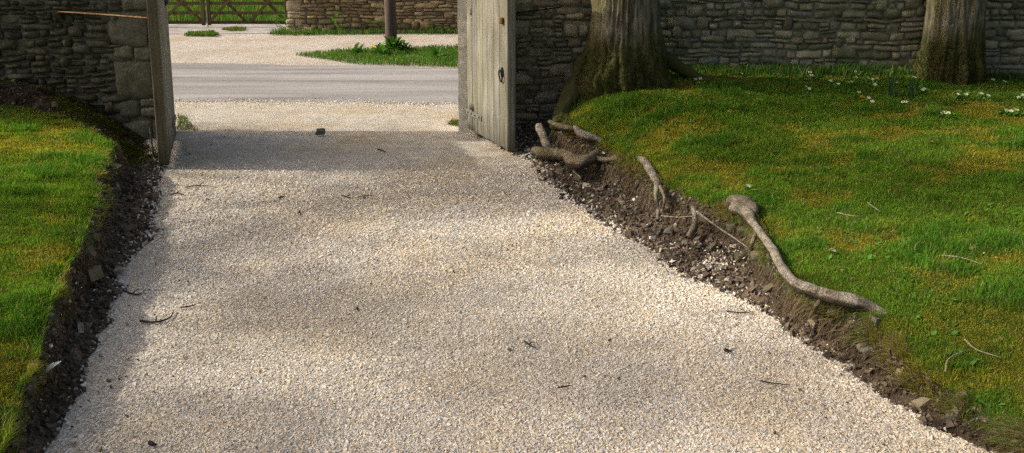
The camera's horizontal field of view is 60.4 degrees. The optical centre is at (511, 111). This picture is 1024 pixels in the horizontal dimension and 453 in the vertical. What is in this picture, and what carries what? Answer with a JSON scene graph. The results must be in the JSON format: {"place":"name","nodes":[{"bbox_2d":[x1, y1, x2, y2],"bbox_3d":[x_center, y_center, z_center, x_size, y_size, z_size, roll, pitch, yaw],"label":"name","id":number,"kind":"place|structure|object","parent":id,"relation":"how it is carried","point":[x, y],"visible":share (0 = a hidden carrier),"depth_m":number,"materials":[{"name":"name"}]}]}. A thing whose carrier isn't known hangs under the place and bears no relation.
{"place":"outdoors","nodes":[
{"label":"outdoors","id":0,"kind":"place"},
{"bbox_2d":[0,104,127,452],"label":"lawn","id":1,"kind":"structure","parent":0,"point":[7,379],"depth_m":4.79,"materials":[{"name":"green plant"}]},
{"bbox_2d":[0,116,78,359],"bbox_3d":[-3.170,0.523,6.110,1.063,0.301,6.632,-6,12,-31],"label":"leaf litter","id":2,"kind":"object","parent":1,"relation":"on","point":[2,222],"visible":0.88,"depth_m":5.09,"materials":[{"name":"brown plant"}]},
{"bbox_2d":[0,80,161,452],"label":"soil bank","id":3,"kind":"structure","parent":0,"point":[30,103],"depth_m":5.26,"materials":[{"name":"brown soil"}]},
{"bbox_2d":[21,384,35,396],"bbox_3d":[-2.005,1.154,3.644,0.060,0.048,0.038,0,11,0],"label":"rock","id":4,"kind":"object","parent":3,"relation":"on","point":[30,390],"visible":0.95,"depth_m":3.63,"materials":[{"name":"stone"}]},
{"bbox_2d":[46,313,56,322],"bbox_3d":[-2.219,0.993,4.234,0.052,0.044,0.041,-4,11,-19],"label":"rock","id":5,"kind":"object","parent":3,"relation":"in","point":[53,317],"visible":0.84,"depth_m":4.22,"materials":[{"name":"stone"}]},
{"bbox_2d":[46,361,60,371],"bbox_3d":[-2.018,1.122,3.872,0.068,0.031,0.028,-10,14,-42],"label":"feather","id":6,"kind":"object","parent":3,"relation":"on","point":[53,364],"visible":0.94,"depth_m":3.87,"materials":[{"name":"white"}]},
{"bbox_2d":[58,271,70,279],"bbox_3d":[-2.388,0.879,4.692,0.065,0.051,0.048,2,11,12],"label":"rock","id":7,"kind":"object","parent":3,"relation":"in","point":[68,276],"visible":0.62,"depth_m":4.68,"materials":[{"name":"stone"}]},
{"bbox_2d":[0,78,157,165],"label":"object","id":8,"kind":"object","parent":3,"relation":"on","point":[108,120],"visible":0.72,"depth_m":8.73,"materials":[{"name":"brown plant"}]},
{"bbox_2d":[87,248,95,256],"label":"rock","id":9,"kind":"object","parent":3,"relation":"in","point":[92,253],"visible":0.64,"depth_m":5.20,"materials":[{"name":"stone"}]},
{"bbox_2d":[149,129,153,153],"bbox_3d":[-3.466,0.292,8.463,0.045,0.267,0.027,3,11,18],"label":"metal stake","id":10,"kind":"object","parent":3,"relation":"in","point":[151,141],"visible":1,"depth_m":8.45,"materials":[{"name":"metal"}]},
{"bbox_2d":[176,112,197,130],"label":"drive edge grass","id":11,"kind":"structure","parent":0,"point":[181,118],"depth_m":10.03,"materials":[{"name":"green plant"}]},
{"bbox_2d":[168,23,287,33],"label":"track","id":12,"kind":"structure","parent":0,"point":[185,28],"depth_m":21.86,"materials":[{"name":"beige gravel"}]},
{"bbox_2d":[206,0,288,27],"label":"field gate","id":13,"kind":"structure","parent":12,"relation":"on","point":[260,11],"depth_m":22.10,"materials":[{"name":"brown wood"}]},
{"bbox_2d":[273,5,290,27],"bbox_3d":[-5.393,-2.298,21.440,0.801,0.642,0.803,6,12,31],"label":"weed plant","id":14,"kind":"object","parent":12,"relation":"on","point":[286,14],"visible":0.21,"depth_m":21.36,"materials":[{"name":"green plant"}]},
{"bbox_2d":[167,0,289,22],"bbox_3d":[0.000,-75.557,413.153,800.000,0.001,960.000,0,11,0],"label":"ground","id":15,"kind":"structure","parent":0,"point":[217,8],"depth_m":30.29,"materials":[{"name":"green plant"}]},
{"bbox_2d":[0,0,156,138],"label":"stone wall","id":16,"kind":"structure","parent":15,"relation":"on","point":[102,64],"depth_m":9.14,"materials":[{"name":"grey stone"}]},
{"bbox_2d":[56,11,146,18],"bbox_3d":[-4.042,-0.963,8.720,1.494,0.033,0.085,6,12,29],"label":"gate stay","id":17,"kind":"object","parent":16,"relation":"attached to","point":[112,15],"visible":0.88,"depth_m":8.77,"materials":[{"name":"metal"}]},
{"bbox_2d":[324,10,344,30],"bbox_3d":[-4.177,-2.271,20.972,0.887,0.763,0.939,7,13,33],"label":"weed plant","id":18,"kind":"object","parent":15,"relation":"on","point":[332,19],"visible":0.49,"depth_m":20.59,"materials":[{"name":"green plant"}]},
{"bbox_2d":[286,0,457,33],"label":"stone wall","id":19,"kind":"structure","parent":15,"relation":"on","point":[356,14],"depth_m":20.66,"materials":[{"name":"beige stone"}]},
{"bbox_2d":[457,0,472,131],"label":"gate post","id":20,"kind":"object","parent":15,"relation":"on","point":[462,65],"visible":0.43,"depth_m":9.63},
{"bbox_2d":[0,80,1022,452],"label":"soil clods","id":21,"kind":"object","parent":15,"relation":"on","point":[96,272],"visible":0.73,"depth_m":5.49,"materials":[{"name":"brown soil"}]},
{"bbox_2d":[468,0,1023,137],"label":"stone wall","id":22,"kind":"structure","parent":15,"relation":"on","point":[550,44],"depth_m":9.28,"materials":[{"name":"grey stone"}]},
{"bbox_2d":[466,0,515,151],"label":"wooden gate","id":23,"kind":"structure","parent":22,"relation":"attached to","point":[491,50],"depth_m":8.79,"materials":[{"name":"brown wood"}]},
{"bbox_2d":[516,7,559,12],"bbox_3d":[0.258,-1.038,8.960,0.036,0.034,0.676,10,15,43],"label":"gate stay","id":24,"kind":"object","parent":22,"relation":"attached to","point":[537,10],"visible":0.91,"depth_m":8.98,"materials":[{"name":"black metal"}]},
{"bbox_3d":[-10.205,-2.723,22.077,0.160,1.600,0.180,0,11,0],"label":"gate post","id":25,"kind":"object","parent":15,"relation":"on","visible":0},
{"bbox_2d":[167,0,205,24],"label":"field gate","id":26,"kind":"structure","parent":25,"relation":"attached to","point":[202,18],"depth_m":22.10,"materials":[{"name":"brown wood"}]},
{"bbox_2d":[221,26,246,30],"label":"track grass","id":27,"kind":"structure","parent":0,"point":[234,28],"depth_m":21.40,"materials":[{"name":"green plant"}]},
{"bbox_2d":[169,33,457,67],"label":"forecourt","id":28,"kind":"structure","parent":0,"point":[255,48],"depth_m":18.20,"materials":[{"name":"beige gravel"}]},
{"bbox_2d":[184,30,218,36],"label":"track grass","id":29,"kind":"structure","parent":28,"relation":"on","point":[210,33],"depth_m":20.05,"materials":[{"name":"green plant"}]},
{"bbox_2d":[343,42,364,53],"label":"weed plant","id":30,"kind":"object","parent":28,"relation":"on","point":[356,49],"visible":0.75,"depth_m":16.45,"materials":[{"name":"green plant"}]},
{"bbox_2d":[268,26,457,34],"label":"wall foot grass","id":31,"kind":"structure","parent":28,"relation":"on","point":[283,30],"depth_m":20.45,"materials":[{"name":"green plant"}]},
{"bbox_2d":[370,41,389,54],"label":"weed plant","id":32,"kind":"object","parent":28,"relation":"on","point":[380,47],"visible":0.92,"depth_m":16.32,"materials":[{"name":"green plant"}]},
{"bbox_2d":[384,0,396,42],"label":"telegraph pole","id":33,"kind":"object","parent":28,"relation":"on","point":[390,19],"visible":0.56,"depth_m":17.30,"materials":[{"name":"brown wood"}]},
{"bbox_2d":[383,35,404,50],"bbox_3d":[-2.249,-1.286,16.842,0.549,0.351,0.518,-8,13,-36],"label":"weed plant","id":34,"kind":"object","parent":28,"relation":"on","point":[391,42],"visible":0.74,"depth_m":16.82,"materials":[{"name":"green plant"}]},
{"bbox_2d":[393,40,412,51],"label":"weed plant","id":35,"kind":"object","parent":28,"relation":"on","point":[404,46],"visible":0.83,"depth_m":16.71,"materials":[{"name":"green plant"}]},
{"bbox_2d":[428,45,446,56],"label":"weed plant","id":36,"kind":"object","parent":28,"relation":"on","point":[436,51],"visible":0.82,"depth_m":15.95,"materials":[{"name":"green plant"}]},
{"bbox_2d":[171,63,457,104],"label":"road","id":37,"kind":"structure","parent":0,"point":[232,81],"depth_m":13.11,"materials":[{"name":"grey asphalt"}]},
{"bbox_2d":[296,43,457,66],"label":"verge grass","id":38,"kind":"structure","parent":0,"point":[371,56],"depth_m":15.95,"materials":[{"name":"green plant"}]},
{"bbox_2d":[447,119,458,125],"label":"drive edge grass","id":39,"kind":"structure","parent":0,"point":[455,122],"depth_m":10.10,"materials":[{"name":"green plant"}]},
{"bbox_2d":[45,102,997,452],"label":"driveway","id":40,"kind":"structure","parent":0,"point":[285,132],"depth_m":5.56,"materials":[{"name":"beige gravel"}]},
{"bbox_2d":[114,266,123,272],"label":"rock","id":41,"kind":"object","parent":40,"relation":"on","point":[118,269],"visible":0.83,"depth_m":5.44,"materials":[{"name":"stone"}]},
{"bbox_2d":[146,0,176,165],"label":"wooden gate","id":42,"kind":"structure","parent":40,"relation":"on","point":[161,66],"depth_m":8.00,"materials":[{"name":"grey wood"}]},
{"bbox_2d":[315,128,325,134],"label":"gate stop stone","id":43,"kind":"object","parent":40,"relation":"on","point":[320,131],"visible":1,"depth_m":9.48,"materials":[{"name":"grey stone"}]},
{"bbox_2d":[59,135,884,451],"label":"drive debris","id":44,"kind":"object","parent":40,"relation":"on","point":[357,307],"visible":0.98,"depth_m":4.73,"materials":[{"name":"soil"}]},
{"bbox_2d":[26,97,995,452],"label":"gravel chippings","id":45,"kind":"object","parent":40,"relation":"on","point":[258,389],"visible":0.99,"depth_m":4.50,"materials":[{"name":"gravel"}]},
{"bbox_2d":[121,289,144,294],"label":"twig","id":46,"kind":"object","parent":45,"relation":"on","point":[133,293],"visible":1,"depth_m":5.14,"materials":[{"name":"wood"}]},
{"bbox_2d":[147,440,155,445],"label":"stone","id":47,"kind":"object","parent":45,"relation":"on","point":[151,443],"visible":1,"depth_m":3.57,"materials":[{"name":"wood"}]},
{"bbox_2d":[139,310,173,322],"bbox_3d":[-1.911,1.116,4.784,0.096,0.021,0.199,10,15,43],"label":"twig","id":48,"kind":"object","parent":45,"relation":"on","point":[155,321],"visible":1,"depth_m":4.74,"materials":[{"name":"wood"}]},
{"bbox_2d":[186,182,214,187],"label":"twig","id":49,"kind":"object","parent":45,"relation":"on","point":[199,185],"visible":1,"depth_m":7.45,"materials":[{"name":"wood"}]},
{"bbox_2d":[760,380,787,384],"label":"twig","id":50,"kind":"object","parent":45,"relation":"on","point":[772,382],"visible":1,"depth_m":4.06,"materials":[{"name":"wood"}]},
{"bbox_2d":[502,108,1023,452],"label":"soil bank","id":51,"kind":"structure","parent":0,"point":[937,422],"depth_m":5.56,"materials":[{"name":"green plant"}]},
{"bbox_2d":[531,146,568,160],"bbox_3d":[0.346,0.382,8.033,0.156,0.174,0.625,-6,12,-31],"label":"exposed root","id":52,"kind":"object","parent":51,"relation":"on","point":[547,153],"visible":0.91,"depth_m":8.00,"materials":[{"name":"brown plant"}]},
{"bbox_2d":[535,123,553,147],"bbox_3d":[0.292,0.250,8.270,0.113,0.224,0.411,-3,11,-15],"label":"exposed root","id":53,"kind":"object","parent":52,"relation":"attached to","point":[541,133],"visible":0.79,"depth_m":8.21,"materials":[{"name":"brown plant"}]},
{"bbox_2d":[547,120,573,130],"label":"exposed root","id":54,"kind":"object","parent":51,"relation":"on","point":[559,126],"visible":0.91,"depth_m":8.12,"materials":[{"name":"brown plant"}]},
{"bbox_2d":[572,170,581,179],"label":"exposed root","id":55,"kind":"object","parent":51,"relation":"on","point":[577,174],"visible":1,"depth_m":7.46,"materials":[{"name":"brown plant"}]},
{"bbox_2d":[562,149,599,169],"bbox_3d":[0.611,0.403,7.538,0.343,0.151,0.416,0,11,0],"label":"exposed root","id":56,"kind":"object","parent":51,"relation":"on","point":[572,160],"visible":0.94,"depth_m":7.39,"materials":[{"name":"brown plant"}]},
{"bbox_2d":[573,125,602,143],"bbox_3d":[0.643,0.217,7.848,0.170,0.129,0.486,-6,12,-31],"label":"exposed root","id":57,"kind":"object","parent":51,"relation":"on","point":[580,133],"visible":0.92,"depth_m":7.72,"materials":[{"name":"brown plant"}]},
{"bbox_2d":[596,155,615,162],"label":"exposed root","id":58,"kind":"object","parent":51,"relation":"on","point":[600,159],"visible":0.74,"depth_m":7.36,"materials":[{"name":"brown plant"}]},
{"bbox_2d":[634,155,660,184],"bbox_3d":[1.062,0.449,6.905,0.132,0.112,0.789,-2,11,-10],"label":"exposed root","id":59,"kind":"object","parent":51,"relation":"on","point":[650,170],"visible":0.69,"depth_m":6.78,"materials":[{"name":"brown plant"}]},
{"bbox_2d":[654,181,659,219],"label":"exposed root","id":60,"kind":"object","parent":59,"relation":"hanging from","point":[656,187],"visible":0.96,"depth_m":6.30,"materials":[{"name":"brown plant"}]},
{"bbox_2d":[658,185,667,218],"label":"exposed root","id":61,"kind":"object","parent":59,"relation":"hanging from","point":[663,194],"visible":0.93,"depth_m":6.26,"materials":[{"name":"brown plant"}]},
{"bbox_2d":[664,206,670,211],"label":"rock","id":62,"kind":"object","parent":51,"relation":"on","point":[666,208],"visible":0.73,"depth_m":6.33,"materials":[{"name":"stone"}]},
{"bbox_2d":[686,205,697,238],"bbox_3d":[1.215,0.752,5.968,0.072,0.205,0.153,0,11,0],"label":"exposed root","id":63,"kind":"object","parent":51,"relation":"on","point":[691,232],"visible":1,"depth_m":5.92,"materials":[{"name":"brown plant"}]},
{"bbox_2d":[661,215,692,217],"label":"exposed root","id":64,"kind":"object","parent":63,"relation":"attached to","point":[676,217],"visible":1,"depth_m":6.09,"materials":[{"name":"brown plant"}]},
{"bbox_2d":[696,210,748,247],"bbox_3d":[1.370,0.758,5.712,0.054,0.110,0.523,-5,12,-26],"label":"exposed root","id":65,"kind":"object","parent":63,"relation":"attached to","point":[710,221],"visible":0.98,"depth_m":5.77,"materials":[{"name":"brown plant"}]},
{"bbox_2d":[717,265,727,271],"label":"rock","id":66,"kind":"object","parent":51,"relation":"on","point":[721,267],"visible":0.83,"depth_m":5.45,"materials":[{"name":"stone"}]},
{"bbox_2d":[728,223,736,231],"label":"rock","id":67,"kind":"object","parent":51,"relation":"on","point":[730,227],"visible":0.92,"depth_m":5.79,"materials":[{"name":"stone"}]},
{"bbox_2d":[734,251,747,261],"bbox_3d":[1.447,0.915,5.538,0.101,0.069,0.061,0,11,0],"label":"rock","id":68,"kind":"object","parent":51,"relation":"on","point":[738,258],"visible":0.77,"depth_m":5.52,"materials":[{"name":"stone"}]},
{"bbox_2d":[737,226,749,237],"bbox_3d":[1.508,0.782,5.712,0.087,0.075,0.063,4,11,19],"label":"rock","id":69,"kind":"object","parent":51,"relation":"on","point":[740,232],"visible":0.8,"depth_m":5.69,"materials":[{"name":"stone"}]},
{"bbox_2d":[750,250,760,261],"bbox_3d":[1.520,0.881,5.385,0.112,0.065,0.091,0,11,0],"label":"rock","id":70,"kind":"object","parent":51,"relation":"on","point":[754,256],"visible":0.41,"depth_m":5.36,"materials":[{"name":"stone"}]},
{"bbox_2d":[613,188,949,410],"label":"fine rootlets","id":71,"kind":"object","parent":51,"relation":"on","point":[921,393],"visible":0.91,"depth_m":4.41,"materials":[{"name":"brown plant"}]},
{"bbox_2d":[728,202,888,314],"bbox_3d":[1.577,0.884,5.048,0.390,0.255,1.762,-3,11,-14],"label":"exposed root","id":72,"kind":"object","parent":51,"relation":"on","point":[830,296],"visible":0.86,"depth_m":4.61,"materials":[{"name":"brown plant"}]},
{"bbox_2d":[723,194,758,217],"bbox_3d":[1.552,0.631,5.890,0.143,0.145,0.301,-6,12,-29],"label":"root knot","id":73,"kind":"object","parent":72,"relation":"attached to","point":[747,201],"visible":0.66,"depth_m":5.84,"materials":[{"name":"brown plant"}]},
{"bbox_2d":[746,232,756,262],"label":"exposed root","id":74,"kind":"object","parent":72,"relation":"attached to","point":[753,238],"visible":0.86,"depth_m":5.39,"materials":[{"name":"brown plant"}]},
{"bbox_2d":[813,299,821,312],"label":"exposed root","id":75,"kind":"object","parent":72,"relation":"attached to","point":[817,303],"visible":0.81,"depth_m":4.54,"materials":[{"name":"brown plant"}]},
{"bbox_2d":[812,299,825,309],"bbox_3d":[1.623,1.012,4.630,0.080,0.058,0.066,0,11,0],"label":"rock","id":76,"kind":"object","parent":51,"relation":"on","point":[820,304],"visible":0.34,"depth_m":4.60,"materials":[{"name":"stone"}]},
{"bbox_2d":[847,338,858,343],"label":"rock","id":77,"kind":"object","parent":51,"relation":"on","point":[851,340],"visible":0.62,"depth_m":4.38,"materials":[{"name":"stone"}]},
{"bbox_2d":[856,342,874,354],"bbox_3d":[1.753,1.156,4.301,0.133,0.040,0.092,0,11,0],"label":"rock","id":78,"kind":"object","parent":51,"relation":"on","point":[864,349],"visible":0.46,"depth_m":4.28,"materials":[{"name":"stone"}]},
{"bbox_2d":[895,368,903,375],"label":"rock","id":79,"kind":"object","parent":51,"relation":"on","point":[899,370],"visible":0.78,"depth_m":4.01,"materials":[{"name":"stone"}]},
{"bbox_2d":[568,64,1023,426],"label":"lawn","id":80,"kind":"structure","parent":0,"point":[990,337],"depth_m":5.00,"materials":[{"name":"green plant"}]},
{"bbox_2d":[549,0,724,130],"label":"tree","id":81,"kind":"object","parent":80,"relation":"on","point":[625,49],"visible":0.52,"depth_m":8.41,"materials":[{"name":"brown plant"}]},
{"bbox_2d":[681,75,706,85],"bbox_3d":[1.825,-0.303,8.697,0.236,0.093,0.365,7,13,33],"label":"primrose","id":82,"kind":"object","parent":80,"relation":"on","point":[697,80],"visible":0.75,"depth_m":8.67,"materials":[{"name":"green plant"}]},
{"bbox_2d":[734,183,756,192],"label":"primrose","id":83,"kind":"object","parent":80,"relation":"on","point":[746,186],"visible":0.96,"depth_m":6.17,"materials":[{"name":"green plant"}]},
{"bbox_2d":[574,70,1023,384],"bbox_3d":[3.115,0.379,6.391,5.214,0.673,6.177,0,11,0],"label":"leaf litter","id":84,"kind":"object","parent":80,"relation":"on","point":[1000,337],"visible":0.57,"depth_m":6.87,"materials":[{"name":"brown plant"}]},
{"bbox_2d":[791,86,819,93],"bbox_3d":[2.895,-0.217,8.568,0.268,0.067,0.244,-7,13,-33],"label":"primrose","id":85,"kind":"object","parent":80,"relation":"on","point":[807,89],"visible":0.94,"depth_m":8.52,"materials":[{"name":"green plant"}]},
{"bbox_2d":[798,71,819,80],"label":"primrose","id":86,"kind":"object","parent":80,"relation":"on","point":[812,78],"visible":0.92,"depth_m":8.99,"materials":[{"name":"green plant"}]},
{"bbox_2d":[763,224,872,300],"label":"edge grass","id":87,"kind":"structure","parent":80,"relation":"on","point":[797,273],"depth_m":5.01,"materials":[{"name":"green plant"}]},
{"bbox_2d":[824,78,844,88],"bbox_3d":[3.231,-0.286,8.789,0.264,0.078,0.360,5,12,24],"label":"primrose","id":88,"kind":"object","parent":80,"relation":"on","point":[833,81],"visible":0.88,"depth_m":8.82,"materials":[{"name":"green plant"}]},
{"bbox_2d":[668,60,1023,81],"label":"wall foot grass","id":89,"kind":"structure","parent":80,"relation":"on","point":[840,69],"depth_m":9.17,"materials":[{"name":"green plant"}]},
{"bbox_2d":[846,71,871,81],"bbox_3d":[3.557,-0.366,9.043,0.246,0.091,0.416,5,12,25],"label":"primrose","id":90,"kind":"object","parent":80,"relation":"on","point":[859,74],"visible":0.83,"depth_m":9.10,"materials":[{"name":"green plant"}]},
{"bbox_2d":[858,96,880,105],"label":"primrose","id":91,"kind":"object","parent":80,"relation":"on","point":[868,98],"visible":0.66,"depth_m":8.11,"materials":[{"name":"green plant"}]},
{"bbox_2d":[864,77,884,88],"bbox_3d":[3.617,-0.292,8.816,0.244,0.097,0.403,5,12,23],"label":"primrose","id":92,"kind":"object","parent":80,"relation":"on","point":[871,80],"visible":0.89,"depth_m":8.83,"materials":[{"name":"green plant"}]},
{"bbox_2d":[881,66,901,98],"bbox_3d":[3.581,-0.278,8.265,0.125,0.307,0.182,-9,14,-40],"label":"daffodil","id":93,"kind":"object","parent":80,"relation":"on","point":[891,88],"visible":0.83,"depth_m":8.27,"materials":[{"name":"green plant"}]},
{"bbox_2d":[893,101,910,104],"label":"primrose","id":94,"kind":"object","parent":80,"relation":"on","point":[903,102],"visible":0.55,"depth_m":7.95,"materials":[{"name":"white plant"}]},
{"bbox_2d":[905,78,920,98],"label":"daffodil","id":95,"kind":"object","parent":80,"relation":"on","point":[911,92],"visible":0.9,"depth_m":8.20,"materials":[{"name":"green plant"}]},
{"bbox_2d":[912,84,936,93],"bbox_3d":[3.933,-0.209,8.420,0.274,0.076,0.292,0,11,0],"label":"primrose","id":96,"kind":"object","parent":80,"relation":"on","point":[923,90],"visible":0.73,"depth_m":8.36,"materials":[{"name":"green plant"}]},
{"bbox_2d":[932,110,961,118],"bbox_3d":[3.696,0.020,7.491,0.186,0.071,0.213,-7,13,-32],"label":"primrose","id":97,"kind":"object","parent":80,"relation":"on","point":[944,113],"visible":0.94,"depth_m":7.49,"materials":[{"name":"green plant"}]},
{"bbox_2d":[910,0,986,84],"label":"tree","id":98,"kind":"object","parent":80,"relation":"on","point":[952,48],"visible":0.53,"depth_m":8.77,"materials":[{"name":"brown plant"}]},
{"bbox_2d":[945,349,966,371],"bbox_3d":[1.964,1.102,3.919,0.220,0.036,0.033,-9,14,-41],"label":"twig","id":99,"kind":"object","parent":80,"relation":"on","point":[951,357],"visible":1,"depth_m":3.92,"materials":[{"name":"wood"}]},
{"bbox_2d":[942,255,981,263],"bbox_3d":[2.472,0.807,4.829,0.212,0.012,0.023,10,15,43],"label":"twig","id":100,"kind":"object","parent":80,"relation":"on","point":[962,258],"visible":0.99,"depth_m":4.83,"materials":[{"name":"wood"}]},
{"bbox_2d":[951,90,977,100],"bbox_3d":[4.175,-0.157,8.167,0.264,0.075,0.297,0,11,0],"label":"primrose","id":101,"kind":"object","parent":80,"relation":"on","point":[961,94],"visible":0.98,"depth_m":8.12,"materials":[{"name":"green plant"}]},
{"bbox_2d":[964,339,1000,357],"bbox_3d":[2.117,1.072,3.981,0.039,0.013,0.184,-5,12,-25],"label":"twig","id":102,"kind":"object","parent":80,"relation":"on","point":[979,350],"visible":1,"depth_m":3.97,"materials":[{"name":"wood"}]},
{"bbox_2d":[975,92,997,100],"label":"primrose","id":103,"kind":"object","parent":80,"relation":"on","point":[993,98],"visible":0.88,"depth_m":8.15,"materials":[{"name":"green plant"}]},
{"bbox_2d":[987,78,1009,86],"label":"primrose","id":104,"kind":"object","parent":80,"relation":"on","point":[989,80],"visible":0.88,"depth_m":8.84,"materials":[{"name":"green plant"}]},
{"bbox_2d":[994,108,1023,115],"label":"primrose","id":105,"kind":"object","parent":80,"relation":"on","point":[1006,111],"visible":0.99,"depth_m":7.55,"materials":[{"name":"green plant"}]},
{"bbox_2d":[1008,93,1023,102],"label":"primrose","id":106,"kind":"object","parent":80,"relation":"on","point":[1018,96],"visible":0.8,"depth_m":8.12,"materials":[{"name":"white plant"}]}
]}

